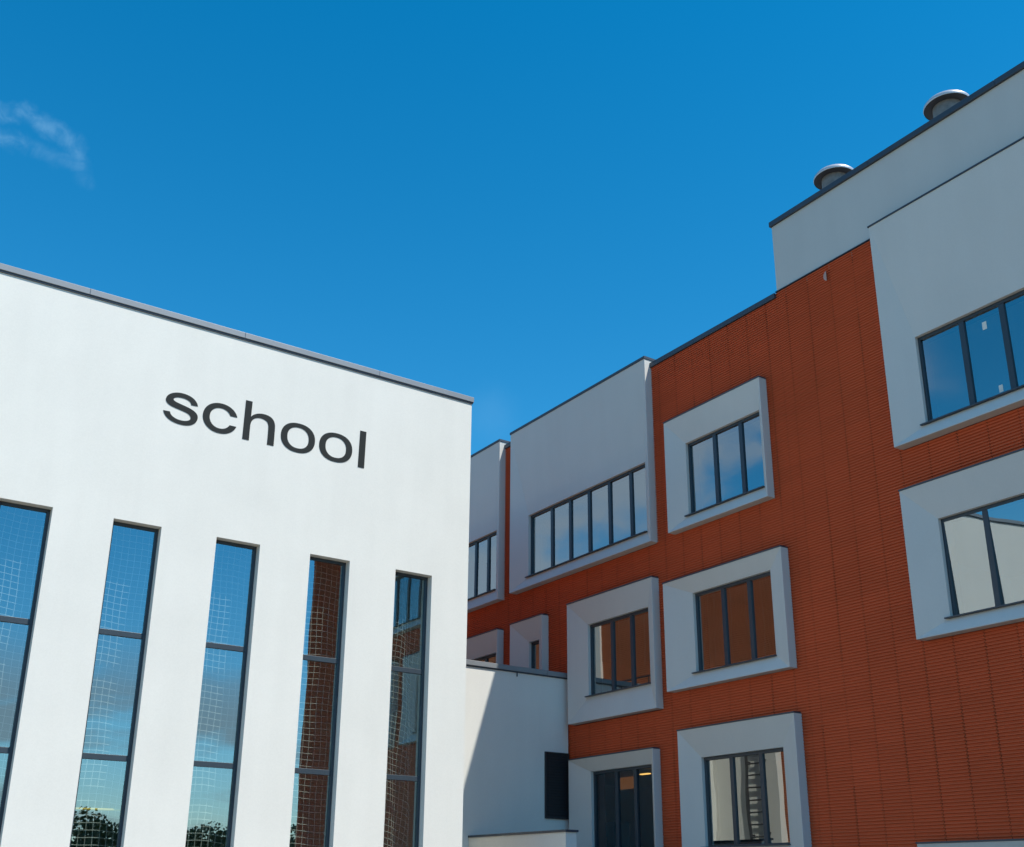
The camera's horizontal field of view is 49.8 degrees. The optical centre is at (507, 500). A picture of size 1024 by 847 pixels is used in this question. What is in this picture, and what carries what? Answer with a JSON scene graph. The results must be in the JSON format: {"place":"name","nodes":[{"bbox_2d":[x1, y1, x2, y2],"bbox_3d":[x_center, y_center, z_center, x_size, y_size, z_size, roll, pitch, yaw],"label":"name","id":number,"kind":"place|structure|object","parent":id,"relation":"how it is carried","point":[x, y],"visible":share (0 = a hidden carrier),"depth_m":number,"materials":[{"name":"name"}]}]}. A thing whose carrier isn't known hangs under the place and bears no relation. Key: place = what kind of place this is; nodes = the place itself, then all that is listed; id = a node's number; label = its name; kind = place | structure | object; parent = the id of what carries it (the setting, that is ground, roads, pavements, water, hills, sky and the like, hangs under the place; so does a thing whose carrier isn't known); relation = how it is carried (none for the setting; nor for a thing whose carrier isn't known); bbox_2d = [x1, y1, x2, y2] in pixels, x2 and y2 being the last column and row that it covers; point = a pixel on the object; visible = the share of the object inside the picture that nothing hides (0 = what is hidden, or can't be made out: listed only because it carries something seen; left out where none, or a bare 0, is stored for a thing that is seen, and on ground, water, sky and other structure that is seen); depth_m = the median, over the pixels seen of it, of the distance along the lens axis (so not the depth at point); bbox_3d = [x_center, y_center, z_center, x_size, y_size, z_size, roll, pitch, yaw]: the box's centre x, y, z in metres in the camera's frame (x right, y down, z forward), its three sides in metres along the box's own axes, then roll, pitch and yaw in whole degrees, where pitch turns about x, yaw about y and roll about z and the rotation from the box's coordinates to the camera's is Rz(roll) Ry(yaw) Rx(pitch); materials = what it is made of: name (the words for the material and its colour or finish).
{"place":"outdoors","nodes":[
{"label":"outdoors","id":0,"kind":"place"},
{"bbox_2d":[0,0,1023,454],"label":"sky","id":1,"kind":"structure","parent":0,"point":[510,206],"materials":[{"name":"blue"}]},
{"bbox_2d":[462,659,568,846],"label":"link building","id":2,"kind":"structure","parent":0,"point":[516,767],"depth_m":26.46,"materials":[{"name":"white paint"}]},
{"bbox_3d":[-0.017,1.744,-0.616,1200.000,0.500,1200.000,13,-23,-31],"label":"ground","id":3,"kind":"structure","parent":0,"visible":0},
{"bbox_2d":[0,263,473,846],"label":"gym building","id":4,"kind":"structure","parent":3,"relation":"on","point":[98,449],"depth_m":20.98,"materials":[{"name":"paint"}]},
{"bbox_2d":[0,501,50,832],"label":"window","id":5,"kind":"structure","parent":4,"relation":"in","point":[6,619],"depth_m":18.30,"materials":[{"name":"metal"}]},
{"bbox_2d":[75,808,119,810],"bbox_3d":[-6.764,5.151,18.402,1.501,0.065,0.040,13,-23,-31],"label":"yellow bar","id":6,"kind":"object","parent":4,"relation":"attached to","point":[102,809],"visible":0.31,"depth_m":18.37,"materials":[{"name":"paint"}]},
{"bbox_2d":[69,521,158,846],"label":"window","id":7,"kind":"structure","parent":4,"relation":"in","point":[141,636],"depth_m":19.09,"materials":[{"name":"metal"}]},
{"bbox_2d":[0,507,421,846],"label":"sports net","id":8,"kind":"object","parent":4,"relation":"hanging from","point":[220,720],"visible":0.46,"depth_m":20.20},
{"bbox_2d":[193,540,256,846],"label":"window","id":9,"kind":"structure","parent":4,"relation":"in","point":[244,649],"depth_m":20.11,"materials":[{"name":"metal"}]},
{"bbox_2d":[163,393,365,467],"bbox_3d":[-4.680,-1.467,21.753,4.189,0.854,0.009,13,-23,-31],"label":"school sign","id":10,"kind":"object","parent":4,"relation":"attached to","point":[248,417],"visible":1,"depth_m":21.68,"materials":[{"name":"black metal"}]},
{"bbox_2d":[295,557,345,846],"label":"window","id":11,"kind":"structure","parent":4,"relation":"in","point":[336,661],"depth_m":21.11,"materials":[{"name":"metal"}]},
{"bbox_2d":[386,572,427,846],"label":"window","id":12,"kind":"structure","parent":4,"relation":"in","point":[421,671],"depth_m":22.09,"materials":[{"name":"metal"}]},
{"bbox_2d":[468,829,578,846],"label":"wall","id":13,"kind":"structure","parent":3,"relation":"on","point":[559,838],"depth_m":23.20,"materials":[{"name":"white paint"}]},
{"bbox_2d":[466,61,1023,846],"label":"classroom building","id":14,"kind":"structure","parent":3,"relation":"on","point":[752,575],"depth_m":22.50,"materials":[{"name":"ceramic"}]},
{"bbox_2d":[467,532,496,600],"bbox_3d":[-1.174,2.149,33.108,0.235,1.798,3.251,13,-23,-31],"label":"window","id":15,"kind":"structure","parent":14,"relation":"in","point":[488,538],"depth_m":32.57,"materials":[{"name":"metal"}]},
{"bbox_2d":[475,653,495,661],"bbox_3d":[-0.907,5.449,31.608,0.085,1.802,2.453,13,-23,-31],"label":"window","id":16,"kind":"structure","parent":14,"relation":"in","point":[486,658],"depth_m":31.39,"materials":[{"name":"metal"}]},
{"bbox_2d":[531,641,538,668],"bbox_3d":[0.803,4.610,29.187,0.085,1.802,0.466,13,-23,-31],"label":"window","id":17,"kind":"structure","parent":14,"relation":"in","point":[533,644],"depth_m":29.51,"materials":[{"name":"metal"}]},
{"bbox_2d":[525,464,647,577],"bbox_3d":[1.990,0.597,28.629,0.235,1.798,5.080,13,-23,-31],"label":"window","id":18,"kind":"structure","parent":14,"relation":"in","point":[630,473],"depth_m":28.53,"materials":[{"name":"metal"}]},
{"bbox_2d":[585,608,650,696],"bbox_3d":[2.663,3.655,26.425,0.235,1.807,2.400,13,-23,-31],"label":"window","id":19,"kind":"structure","parent":14,"relation":"in","point":[632,615],"depth_m":26.54,"materials":[{"name":"metal"}]},
{"bbox_2d":[593,764,651,846],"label":"window","id":20,"kind":"structure","parent":14,"relation":"in","point":[635,769],"depth_m":25.35,"materials":[{"name":"metal"}]},
{"bbox_2d":[620,776,633,789],"bbox_3d":[3.211,7.565,29.555,0.040,0.310,0.750,13,-23,-31],"label":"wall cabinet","id":21,"kind":"object","parent":14,"relation":"attached to","point":[626,782],"depth_m":29.53,"materials":[{"name":"brown wood"}]},
{"bbox_2d":[684,412,764,516],"bbox_3d":[4.827,-0.794,24.613,0.235,1.798,2.441,13,-23,-31],"label":"window","id":22,"kind":"structure","parent":14,"relation":"in","point":[740,424],"depth_m":24.72,"materials":[{"name":"metal"}]},
{"bbox_2d":[691,572,776,673],"bbox_3d":[4.789,2.609,23.418,0.235,1.798,2.425,13,-23,-31],"label":"window","id":23,"kind":"structure","parent":14,"relation":"in","point":[749,581],"depth_m":23.53,"materials":[{"name":"metal"}]},
{"bbox_2d":[704,748,790,846],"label":"window","id":24,"kind":"structure","parent":14,"relation":"in","point":[762,764],"depth_m":22.32,"materials":[{"name":"metal"}]},
{"bbox_2d":[917,290,1023,425],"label":"window","id":25,"kind":"structure","parent":14,"relation":"in","point":[1001,305],"depth_m":19.70,"materials":[{"name":"metal"}]},
{"bbox_2d":[941,495,1023,618],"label":"window","id":26,"kind":"structure","parent":14,"relation":"in","point":[985,510],"depth_m":18.82,"materials":[{"name":"metal"}]}
]}

